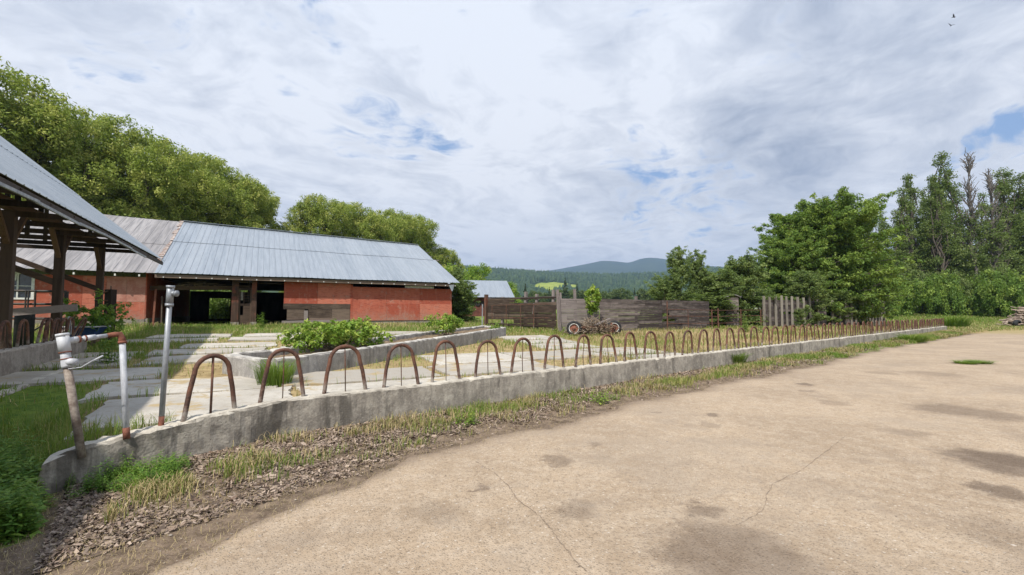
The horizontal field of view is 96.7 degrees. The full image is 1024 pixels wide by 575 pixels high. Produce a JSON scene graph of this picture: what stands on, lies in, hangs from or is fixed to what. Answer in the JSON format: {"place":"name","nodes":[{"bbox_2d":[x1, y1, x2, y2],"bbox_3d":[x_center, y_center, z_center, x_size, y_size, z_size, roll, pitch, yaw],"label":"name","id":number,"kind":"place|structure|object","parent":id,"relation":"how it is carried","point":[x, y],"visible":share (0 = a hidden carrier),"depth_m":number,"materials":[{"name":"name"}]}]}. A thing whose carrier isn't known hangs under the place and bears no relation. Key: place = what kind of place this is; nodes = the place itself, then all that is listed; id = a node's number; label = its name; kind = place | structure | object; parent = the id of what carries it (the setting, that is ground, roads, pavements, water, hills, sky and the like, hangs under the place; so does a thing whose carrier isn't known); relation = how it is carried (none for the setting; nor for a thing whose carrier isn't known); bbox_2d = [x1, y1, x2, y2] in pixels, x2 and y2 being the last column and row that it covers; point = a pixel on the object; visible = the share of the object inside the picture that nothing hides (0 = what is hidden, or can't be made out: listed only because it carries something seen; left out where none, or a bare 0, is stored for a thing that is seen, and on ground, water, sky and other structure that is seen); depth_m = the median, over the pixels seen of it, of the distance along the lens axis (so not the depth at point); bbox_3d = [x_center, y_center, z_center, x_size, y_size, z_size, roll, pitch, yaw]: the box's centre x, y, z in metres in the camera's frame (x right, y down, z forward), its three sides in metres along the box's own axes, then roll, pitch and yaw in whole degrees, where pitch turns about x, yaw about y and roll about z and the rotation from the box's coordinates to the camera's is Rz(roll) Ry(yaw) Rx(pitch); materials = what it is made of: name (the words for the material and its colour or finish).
{"place":"outdoors","nodes":[
{"label":"outdoors","id":0,"kind":"place"},
{"bbox_2d":[0,331,684,442],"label":"yard paving","id":1,"kind":"structure","parent":0,"point":[246,392],"depth_m":8.50,"materials":[{"name":"concrete"}]},
{"bbox_2d":[244,357,303,386],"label":"grass tuft","id":2,"kind":"object","parent":1,"relation":"on","point":[273,377],"visible":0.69,"depth_m":7.84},
{"bbox_2d":[116,279,638,304],"bbox_3d":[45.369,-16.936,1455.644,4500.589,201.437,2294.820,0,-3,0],"label":"hills","id":3,"kind":"structure","parent":0,"point":[550,284],"depth_m":1336.26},
{"bbox_2d":[445,265,759,300],"bbox_3d":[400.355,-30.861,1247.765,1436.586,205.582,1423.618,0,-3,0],"label":"hill forest","id":4,"kind":"object","parent":3,"relation":"on","point":[603,281],"visible":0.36,"depth_m":1399.39,"materials":[{"name":"plant"}]},
{"bbox_2d":[0,309,1016,574],"bbox_3d":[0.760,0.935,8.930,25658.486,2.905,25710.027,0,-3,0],"label":"ground","id":5,"kind":"structure","parent":0,"point":[196,537],"depth_m":4.92,"materials":[{"name":"brown soil"}]},
{"bbox_2d":[12,314,35,346],"bbox_3d":[-12.391,1.102,11.557,0.376,0.862,0.382,0,-3,0],"label":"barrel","id":6,"kind":"object","parent":5,"relation":"on","point":[31,318],"visible":0.56,"depth_m":11.44,"materials":[{"name":"black metal"}]},
{"bbox_2d":[0,56,83,200],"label":"willow tree","id":7,"kind":"object","parent":5,"relation":"on","point":[18,87],"visible":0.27,"depth_m":36.34,"materials":[{"name":"green plant"}]},
{"bbox_2d":[0,336,86,376],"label":"shed curb","id":8,"kind":"structure","parent":5,"relation":"on","point":[16,359],"depth_m":8.92,"materials":[{"name":"concrete"}]},
{"bbox_2d":[0,320,11,349],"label":"pipe hoop","id":9,"kind":"object","parent":8,"relation":"on","point":[7,322],"visible":0.91,"depth_m":8.28,"materials":[{"name":"metal"}]},
{"bbox_2d":[15,319,29,346],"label":"pipe hoop","id":10,"kind":"object","parent":8,"relation":"on","point":[24,321],"visible":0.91,"depth_m":8.85,"materials":[{"name":"metal"}]},
{"bbox_2d":[0,356,96,396],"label":"sill","id":11,"kind":"structure","parent":5,"relation":"on","point":[81,362],"depth_m":7.81,"materials":[{"name":"concrete"}]},
{"bbox_2d":[0,96,149,291],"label":"willow tree","id":12,"kind":"object","parent":5,"relation":"on","point":[63,176],"visible":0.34,"depth_m":37.82,"materials":[{"name":"green plant"}]},
{"bbox_2d":[0,136,163,348],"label":"pole shed","id":13,"kind":"structure","parent":5,"relation":"on","point":[35,184],"depth_m":10.84,"materials":[{"name":"metal"}]},
{"bbox_2d":[13,289,68,330],"bbox_3d":[-13.236,0.657,12.574,1.424,1.199,0.300,1,-3,-19],"label":"pipe railing","id":14,"kind":"object","parent":13,"relation":"attached to","point":[66,293],"visible":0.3,"depth_m":12.59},
{"bbox_2d":[13,304,77,315],"bbox_3d":[-11.077,0.534,10.637,1.378,0.309,0.040,2,-4,-31],"label":"loose rail board","id":15,"kind":"object","parent":13,"relation":"attached to","point":[44,309],"visible":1,"depth_m":10.68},
{"bbox_2d":[62,326,110,335],"bbox_3d":[-11.945,1.216,12.750,0.874,0.279,0.620,1,-3,-11],"label":"plastic tub","id":16,"kind":"object","parent":5,"relation":"on","point":[87,330],"visible":0.39,"depth_m":12.55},
{"bbox_2d":[0,387,178,513],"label":"corner grass","id":17,"kind":"structure","parent":5,"relation":"on","point":[49,423],"depth_m":5.11,"materials":[{"name":"plant"}]},
{"bbox_2d":[0,423,192,544],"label":"nettle patch","id":18,"kind":"object","parent":5,"relation":"on","point":[17,501],"visible":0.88,"depth_m":4.00,"materials":[{"name":"green plant"}]},
{"bbox_2d":[63,289,134,345],"bbox_3d":[-11.907,0.849,12.885,1.152,1.622,1.802,-2,-4,28],"label":"climbing vine","id":19,"kind":"object","parent":5,"relation":"on","point":[96,318],"visible":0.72,"depth_m":12.93,"materials":[{"name":"green plant"}]},
{"bbox_2d":[91,331,119,362],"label":"weed plant","id":20,"kind":"object","parent":5,"relation":"on","point":[109,358],"visible":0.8,"depth_m":9.83,"materials":[{"name":"green plant"}]},
{"bbox_2d":[103,286,116,339],"bbox_3d":[-13.413,0.874,15.175,0.220,1.860,0.220,0,-3,0],"label":"gate post","id":21,"kind":"object","parent":5,"relation":"on","point":[110,296],"visible":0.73,"depth_m":15.11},
{"bbox_2d":[27,105,203,221],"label":"willow tree","id":22,"kind":"object","parent":5,"relation":"on","point":[137,145],"visible":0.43,"depth_m":42.69,"materials":[{"name":"green plant"}]},
{"bbox_2d":[107,156,232,290],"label":"willow tree","id":23,"kind":"object","parent":5,"relation":"on","point":[196,204],"visible":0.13,"depth_m":49.21,"materials":[{"name":"green plant"}]},
{"bbox_2d":[189,290,247,318],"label":"bramble bush","id":24,"kind":"object","parent":5,"relation":"on","point":[212,303],"visible":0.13,"depth_m":40.33,"materials":[{"name":"green plant"}]},
{"bbox_2d":[165,152,275,291],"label":"willow tree","id":25,"kind":"object","parent":5,"relation":"on","point":[231,215],"visible":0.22,"depth_m":54.65,"materials":[{"name":"green plant"}]},
{"bbox_2d":[0,208,459,327],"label":"barn","id":26,"kind":"structure","parent":5,"relation":"on","point":[321,278],"depth_m":27.16,"materials":[{"name":"red paint"}]},
{"bbox_2d":[14,272,34,299],"bbox_3d":[-21.963,-0.084,20.229,1.080,1.230,0.075,2,-4,-29],"label":"window frame","id":27,"kind":"structure","parent":26,"relation":"in","point":[22,282],"depth_m":20.33,"materials":[{"name":"white paint"}]},
{"bbox_2d":[238,288,251,324],"bbox_3d":[-14.377,1.035,24.514,0.590,2.000,0.050,2,-4,-29],"label":"door","id":28,"kind":"structure","parent":26,"relation":"in","point":[245,318],"depth_m":24.50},
{"bbox_2d":[203,177,280,291],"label":"willow tree","id":29,"kind":"object","parent":5,"relation":"on","point":[273,207],"visible":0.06,"depth_m":60.56,"materials":[{"name":"green plant"}]},
{"bbox_2d":[273,193,352,235],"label":"willow tree","id":30,"kind":"object","parent":5,"relation":"on","point":[313,213],"visible":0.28,"depth_m":64.33,"materials":[{"name":"green plant"}]},
{"bbox_2d":[222,325,505,379],"bbox_3d":[-2.833,1.975,14.560,1.744,1.170,12.988,-1,-3,21],"label":"trough","id":31,"kind":"object","parent":5,"relation":"on","point":[418,343],"visible":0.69,"depth_m":10.83,"materials":[{"name":"concrete"}]},
{"bbox_2d":[276,315,394,352],"bbox_3d":[-4.367,1.214,11.479,1.423,1.005,2.842,-2,-4,28],"label":"vine bush","id":32,"kind":"object","parent":31,"relation":"on","point":[347,332],"visible":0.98,"depth_m":11.09,"materials":[{"name":"green plant"}]},
{"bbox_2d":[421,312,464,334],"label":"leafy bush","id":33,"kind":"object","parent":31,"relation":"in","point":[444,326],"visible":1,"depth_m":15.74,"materials":[{"name":"green plant"}]},
{"bbox_2d":[329,201,398,241],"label":"willow tree","id":34,"kind":"object","parent":5,"relation":"on","point":[362,223],"visible":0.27,"depth_m":70.81,"materials":[{"name":"green plant"}]},
{"bbox_2d":[7,326,757,444],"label":"dry yard grass","id":35,"kind":"structure","parent":5,"relation":"on","point":[515,330],"depth_m":14.83,"materials":[{"name":"plant"}]},
{"bbox_2d":[0,322,770,471],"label":"yard grass","id":36,"kind":"structure","parent":5,"relation":"on","point":[142,345],"depth_m":11.79,"materials":[{"name":"plant"}]},
{"bbox_2d":[359,208,425,249],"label":"willow tree","id":37,"kind":"object","parent":5,"relation":"on","point":[397,223],"visible":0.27,"depth_m":80.61,"materials":[{"name":"green plant"}]},
{"bbox_2d":[0,356,835,574],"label":"straw scraps","id":38,"kind":"object","parent":5,"relation":"on","point":[1,550],"visible":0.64,"depth_m":3.76,"materials":[{"name":"plant"}]},
{"bbox_2d":[406,214,446,267],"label":"willow tree","id":39,"kind":"object","parent":5,"relation":"on","point":[425,232],"visible":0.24,"depth_m":87.88,"materials":[{"name":"green plant"}]},
{"bbox_2d":[432,247,465,271],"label":"willow tree","id":40,"kind":"object","parent":5,"relation":"on","point":[452,256],"visible":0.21,"depth_m":91.39,"materials":[{"name":"green plant"}]},
{"bbox_2d":[32,345,893,573],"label":"bark litter","id":41,"kind":"object","parent":5,"relation":"on","point":[87,522],"visible":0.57,"depth_m":4.27,"materials":[{"name":"wood"}]},
{"bbox_2d":[451,278,480,321],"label":"shrub","id":42,"kind":"object","parent":5,"relation":"on","point":[466,297],"visible":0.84,"depth_m":31.80,"materials":[{"name":"green plant"}]},
{"bbox_2d":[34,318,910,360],"bbox_3d":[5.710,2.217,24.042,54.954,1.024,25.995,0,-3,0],"label":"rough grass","id":43,"kind":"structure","parent":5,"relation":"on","point":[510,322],"depth_m":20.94,"materials":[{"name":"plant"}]},
{"bbox_2d":[35,319,910,362],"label":"dry rough grass","id":44,"kind":"structure","parent":5,"relation":"on","point":[687,335],"depth_m":21.03,"materials":[{"name":"plant"}]},
{"bbox_2d":[464,262,492,280],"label":"broadleaf tree","id":45,"kind":"object","parent":5,"relation":"on","point":[480,272],"visible":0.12,"depth_m":70.33,"materials":[{"name":"green plant"}]},
{"bbox_2d":[448,280,513,315],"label":"barn","id":46,"kind":"structure","parent":5,"relation":"on","point":[495,289],"depth_m":51.46,"materials":[{"name":"grey metal"}]},
{"bbox_2d":[37,326,946,494],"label":"feed curb","id":47,"kind":"structure","parent":5,"relation":"on","point":[198,434],"depth_m":6.34,"materials":[{"name":"concrete"}]},
{"bbox_2d":[55,332,129,458],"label":"joined pipes","id":48,"kind":"object","parent":47,"relation":"on","point":[68,361],"visible":1,"depth_m":4.26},
{"bbox_2d":[158,285,179,425],"bbox_3d":[-3.675,0.759,4.844,0.208,1.568,0.100,-1,-3,17],"label":"pipe post","id":49,"kind":"object","parent":47,"relation":"on","point":[171,293],"visible":0.93,"depth_m":4.84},
{"bbox_2d":[180,353,236,421],"bbox_3d":[-3.454,1.145,5.236,0.052,0.766,0.600,-3,-5,34],"label":"pipe hoop","id":50,"kind":"object","parent":47,"relation":"on","point":[213,356],"visible":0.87,"depth_m":5.22,"materials":[{"name":"metal"}]},
{"bbox_2d":[258,348,304,402],"bbox_3d":[-2.961,1.154,5.890,0.591,0.739,0.052,3,-5,-41],"label":"pipe hoop","id":51,"kind":"object","parent":47,"relation":"on","point":[267,368],"visible":0.85,"depth_m":5.88,"materials":[{"name":"metal"}]},
{"bbox_2d":[322,344,366,393],"bbox_3d":[-2.347,1.176,6.401,0.651,0.748,0.052,1,-6,-37],"label":"pipe hoop","id":52,"kind":"object","parent":47,"relation":"on","point":[330,357],"visible":0.87,"depth_m":6.39,"materials":[{"name":"metal"}]},
{"bbox_2d":[382,343,419,387],"bbox_3d":[-1.688,1.213,6.925,0.624,0.726,0.053,1,-6,-36],"label":"pipe hoop","id":53,"kind":"object","parent":47,"relation":"on","point":[408,347],"visible":0.9,"depth_m":6.92,"materials":[{"name":"metal"}]},
{"bbox_2d":[431,340,460,381],"bbox_3d":[-1.080,1.229,7.426,0.577,0.748,0.052,1,-4,-36],"label":"pipe hoop","id":54,"kind":"object","parent":47,"relation":"on","point":[451,343],"visible":0.87,"depth_m":7.43,"materials":[{"name":"metal"}]},
{"bbox_2d":[474,340,501,376],"bbox_3d":[-0.424,1.273,7.939,0.605,0.713,0.052,1,-4,-37],"label":"pipe hoop","id":55,"kind":"object","parent":47,"relation":"on","point":[478,354],"visible":0.84,"depth_m":7.94,"materials":[{"name":"metal"}]},
{"bbox_2d":[510,337,533,373],"bbox_3d":[0.196,1.292,8.445,0.648,0.737,0.053,2,-1,-43],"label":"pipe hoop","id":56,"kind":"object","parent":47,"relation":"on","point":[514,352],"visible":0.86,"depth_m":8.44,"materials":[{"name":"metal"}]},
{"bbox_2d":[543,335,564,369],"bbox_3d":[0.830,1.307,8.959,0.621,0.763,0.052,1,-1,-41],"label":"pipe hoop","id":57,"kind":"object","parent":47,"relation":"on","point":[547,347],"visible":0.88,"depth_m":8.95,"materials":[{"name":"metal"}]},
{"bbox_2d":[484,290,556,329],"bbox_3d":[0.399,1.278,25.887,5.333,2.152,0.325,-3,-4,42],"label":"wooden fence","id":58,"kind":"object","parent":5,"relation":"on","point":[545,316],"visible":0.88,"depth_m":25.62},
{"bbox_2d":[96,330,968,522],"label":"dry verge grass","id":59,"kind":"structure","parent":5,"relation":"on","point":[175,488],"depth_m":5.67,"materials":[{"name":"plant"}]},
{"bbox_2d":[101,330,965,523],"bbox_3d":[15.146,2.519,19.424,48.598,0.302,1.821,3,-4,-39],"label":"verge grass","id":60,"kind":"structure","parent":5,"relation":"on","point":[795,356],"depth_m":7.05,"materials":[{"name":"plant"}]},
{"bbox_2d":[556,289,598,331],"bbox_3d":[3.429,1.320,23.415,2.481,2.499,0.245,1,-6,-25],"label":"wooden fence","id":61,"kind":"object","parent":5,"relation":"on","point":[564,319],"visible":0.56,"depth_m":23.18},
{"bbox_2d":[584,284,601,329],"bbox_3d":[4.054,1.060,22.853,0.907,2.528,0.896,0,-3,0],"label":"sapling","id":62,"kind":"object","parent":5,"relation":"on","point":[593,307],"visible":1,"depth_m":22.76,"materials":[{"name":"green plant"}]},
{"bbox_2d":[566,318,621,335],"bbox_3d":[3.980,1.890,21.869,3.055,0.841,0.685,2,-4,-28],"label":"old axle","id":63,"kind":"object","parent":5,"relation":"on","point":[570,327],"visible":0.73,"depth_m":21.30,"materials":[{"name":"brown metal"}]},
{"bbox_2d":[562,315,635,334],"bbox_3d":[3.918,1.841,21.793,4.738,1.039,2.042,2,-4,-28],"label":"brush heap","id":64,"kind":"object","parent":5,"relation":"on","point":[595,330],"visible":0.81,"depth_m":21.60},
{"bbox_2d":[599,296,661,331],"bbox_3d":[6.806,1.527,25.788,5.769,2.080,0.172,3,-4,-39],"label":"wooden fence","id":65,"kind":"object","parent":5,"relation":"on","point":[636,310],"visible":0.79,"depth_m":25.74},
{"bbox_2d":[643,273,680,323],"bbox_3d":[11.091,0.978,33.016,2.712,3.963,2.767,3,-4,-39],"label":"shrub","id":66,"kind":"object","parent":5,"relation":"on","point":[663,288],"visible":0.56,"depth_m":32.64,"materials":[{"name":"green plant"}]},
{"bbox_2d":[662,245,694,320],"bbox_3d":[11.976,-0.009,33.018,2.337,6.157,2.622,0,-3,0],"label":"tree","id":67,"kind":"object","parent":5,"relation":"on","point":[675,262],"visible":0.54,"depth_m":32.73,"materials":[{"name":"green plant"}]},
{"bbox_2d":[662,300,709,329],"bbox_3d":[11.101,1.769,29.058,5.012,1.950,0.173,2,-4,-35],"label":"wooden fence","id":68,"kind":"object","parent":5,"relation":"on","point":[680,316],"visible":0.87,"depth_m":28.93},
{"bbox_2d":[682,248,713,318],"bbox_3d":[13.669,0.097,33.559,2.360,6.047,2.103,-1,-3,15],"label":"shrub","id":69,"kind":"object","parent":5,"relation":"on","point":[698,270],"visible":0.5,"depth_m":33.42,"materials":[{"name":"green plant"}]},
{"bbox_2d":[665,291,740,325],"bbox_3d":[13.569,1.590,32.825,5.534,2.752,5.424,0,-3,-5],"label":"shrub","id":70,"kind":"object","parent":5,"relation":"on","point":[709,297],"visible":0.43,"depth_m":31.74,"materials":[{"name":"green plant"}]},
{"bbox_2d":[666,301,763,328],"bbox_3d":[13.800,1.893,30.192,11.039,1.850,0.100,2,-4,-33],"label":"pipe rail fence","id":71,"kind":"object","parent":5,"relation":"on","point":[712,316],"visible":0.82,"depth_m":29.66,"materials":[{"name":"metal"}]},
{"bbox_2d":[684,265,746,325],"bbox_3d":[15.140,0.792,34.127,4.611,4.624,4.520,1,-3,-24],"label":"shrub","id":72,"kind":"object","parent":5,"relation":"on","point":[720,283],"visible":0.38,"depth_m":33.07,"materials":[{"name":"green plant"}]},
{"bbox_2d":[724,295,740,325],"bbox_3d":[15.774,1.663,32.714,1.132,2.357,0.950,-1,-3,11],"label":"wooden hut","id":73,"kind":"object","parent":5,"relation":"on","point":[736,319],"visible":0.5,"depth_m":32.36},
{"bbox_2d":[717,250,778,325],"bbox_3d":[18.122,0.177,35.569,3.917,6.165,3.996,0,-3,-8],"label":"shrub","id":74,"kind":"object","parent":5,"relation":"on","point":[748,267],"visible":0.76,"depth_m":34.82,"materials":[{"name":"green plant"}]},
{"bbox_2d":[762,296,826,326],"bbox_3d":[22.669,1.923,36.221,9.264,2.480,0.191,2,-4,-30],"label":"pole fence","id":75,"kind":"object","parent":5,"relation":"on","point":[774,315],"visible":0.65,"depth_m":35.36,"materials":[{"name":"wood"}]},
{"bbox_2d":[748,233,852,315],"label":"elm tree","id":76,"kind":"object","parent":5,"relation":"on","point":[789,255],"visible":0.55,"depth_m":40.46,"materials":[{"name":"green plant"}]},
{"bbox_2d":[782,267,836,324],"bbox_3d":[24.478,0.874,37.556,3.843,5.064,3.766,-2,-4,38],"label":"shrub","id":77,"kind":"object","parent":5,"relation":"on","point":[803,286],"visible":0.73,"depth_m":37.05,"materials":[{"name":"green plant"}]},
{"bbox_2d":[812,289,861,324],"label":"shrub","id":78,"kind":"object","parent":5,"relation":"on","point":[842,297],"visible":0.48,"depth_m":38.90,"materials":[{"name":"green plant"}]},
{"bbox_2d":[752,186,924,321],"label":"elm tree","id":79,"kind":"object","parent":5,"relation":"on","point":[845,222],"visible":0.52,"depth_m":40.93,"materials":[{"name":"green plant"}]},
{"bbox_2d":[831,299,885,325],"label":"pole fence","id":80,"kind":"object","parent":5,"relation":"on","point":[873,320],"visible":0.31,"depth_m":40.60,"materials":[{"name":"grey wood"}]},
{"bbox_2d":[836,242,910,321],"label":"elm tree","id":81,"kind":"object","parent":5,"relation":"on","point":[892,262],"depth_m":43.91,"materials":[{"name":"green plant"}]},
{"bbox_2d":[888,186,919,277],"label":"cottonwood tree","id":82,"kind":"object","parent":5,"relation":"on","point":[904,204],"visible":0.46,"depth_m":70.13,"materials":[{"name":"green plant"}]},
{"bbox_2d":[882,275,942,316],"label":"bramble bush","id":83,"kind":"object","parent":5,"relation":"on","point":[916,285],"visible":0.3,"depth_m":60.24,"materials":[{"name":"green plant"}]},
{"bbox_2d":[887,173,944,273],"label":"cottonwood tree","id":84,"kind":"object","parent":5,"relation":"on","point":[910,193],"visible":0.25,"depth_m":76.53,"materials":[{"name":"green plant"}]},
{"bbox_2d":[899,262,938,313],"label":"bramble bush","id":85,"kind":"object","parent":5,"relation":"on","point":[919,274],"visible":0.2,"depth_m":65.79,"materials":[{"name":"green plant"}]},
{"bbox_2d":[818,313,1023,332],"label":"field grass","id":86,"kind":"structure","parent":5,"relation":"on","point":[918,316],"depth_m":55.29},
{"bbox_2d":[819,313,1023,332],"bbox_3d":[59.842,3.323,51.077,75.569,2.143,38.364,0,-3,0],"label":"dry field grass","id":87,"kind":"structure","parent":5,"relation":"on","point":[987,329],"depth_m":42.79,"materials":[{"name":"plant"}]},
{"bbox_2d":[898,269,967,316],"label":"bramble bush","id":88,"kind":"object","parent":5,"relation":"on","point":[957,302],"visible":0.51,"depth_m":63.82,"materials":[{"name":"green plant"}]},
{"bbox_2d":[912,174,968,283],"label":"cottonwood tree","id":89,"kind":"object","parent":5,"relation":"on","point":[954,250],"visible":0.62,"depth_m":70.38,"materials":[{"name":"green plant"}]},
{"bbox_2d":[917,151,987,280],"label":"cottonwood tree","id":90,"kind":"object","parent":5,"relation":"on","point":[947,186],"visible":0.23,"depth_m":76.05,"materials":[{"name":"green plant"}]},
{"bbox_2d":[931,315,975,326],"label":"grass tuft","id":91,"kind":"object","parent":5,"relation":"on","point":[953,322],"visible":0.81,"depth_m":44.90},
{"bbox_2d":[923,269,1000,316],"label":"bramble bush","id":92,"kind":"object","parent":5,"relation":"on","point":[967,286],"visible":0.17,"depth_m":64.59,"materials":[{"name":"green plant"}]},
{"bbox_2d":[933,149,1003,279],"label":"dead tree","id":93,"kind":"object","parent":5,"relation":"on","point":[969,223],"visible":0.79,"depth_m":70.05,"materials":[{"name":"green plant"}]},
{"bbox_2d":[953,282,1002,316],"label":"bramble bush","id":94,"kind":"object","parent":5,"relation":"on","point":[970,311],"visible":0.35,"depth_m":63.06,"materials":[{"name":"green plant"}]},
{"bbox_2d":[973,192,994,269],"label":"cottonwood tree","id":95,"kind":"object","parent":5,"relation":"on","point":[980,196],"visible":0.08,"depth_m":84.63,"materials":[{"name":"green plant"}]},
{"bbox_2d":[961,168,1023,276],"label":"dead tree","id":96,"kind":"object","parent":5,"relation":"on","point":[993,228],"visible":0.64,"depth_m":70.22,"materials":[{"name":"green plant"}]},
{"bbox_2d":[969,276,1023,317],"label":"bramble bush","id":97,"kind":"object","parent":5,"relation":"on","point":[1016,294],"visible":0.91,"depth_m":60.72,"materials":[{"name":"green plant"}]},
{"bbox_2d":[970,267,1023,315],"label":"bramble bush","id":98,"kind":"object","parent":5,"relation":"on","point":[989,274],"visible":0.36,"depth_m":63.02,"materials":[{"name":"green plant"}]},
{"bbox_2d":[983,167,1023,276],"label":"cottonwood tree","id":99,"kind":"object","parent":5,"relation":"on","point":[1003,189],"visible":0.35,"depth_m":74.14,"materials":[{"name":"green plant"}]},
{"bbox_2d":[988,169,1023,270],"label":"cottonwood tree","id":100,"kind":"object","parent":5,"relation":"on","point":[1006,175],"visible":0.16,"depth_m":76.29,"materials":[{"name":"green plant"}]},
{"bbox_2d":[998,172,1023,275],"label":"cottonwood tree","id":101,"kind":"object","parent":5,"relation":"on","point":[1020,209],"visible":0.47,"depth_m":74.62,"materials":[{"name":"green plant"}]},
{"bbox_2d":[998,306,1023,325],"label":"branch pile","id":102,"kind":"object","parent":5,"relation":"on","point":[1019,315],"visible":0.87,"depth_m":47.70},
{"bbox_2d":[0,0,1023,270],"label":"sky","id":103,"kind":"structure","parent":0,"point":[539,135],"materials":[{"name":"white"}]},
{"bbox_2d":[146,328,1023,574],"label":"road","id":104,"kind":"structure","parent":0,"point":[636,514],"depth_m":4.02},
{"bbox_2d":[1,369,1021,574],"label":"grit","id":105,"kind":"object","parent":104,"relation":"on","point":[475,535],"visible":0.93,"depth_m":3.34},
{"bbox_2d":[549,258,722,274],"bbox_3d":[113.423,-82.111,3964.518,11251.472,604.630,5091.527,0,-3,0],"label":"hills","id":106,"kind":"structure","parent":0,"point":[646,265],"depth_m":4572.91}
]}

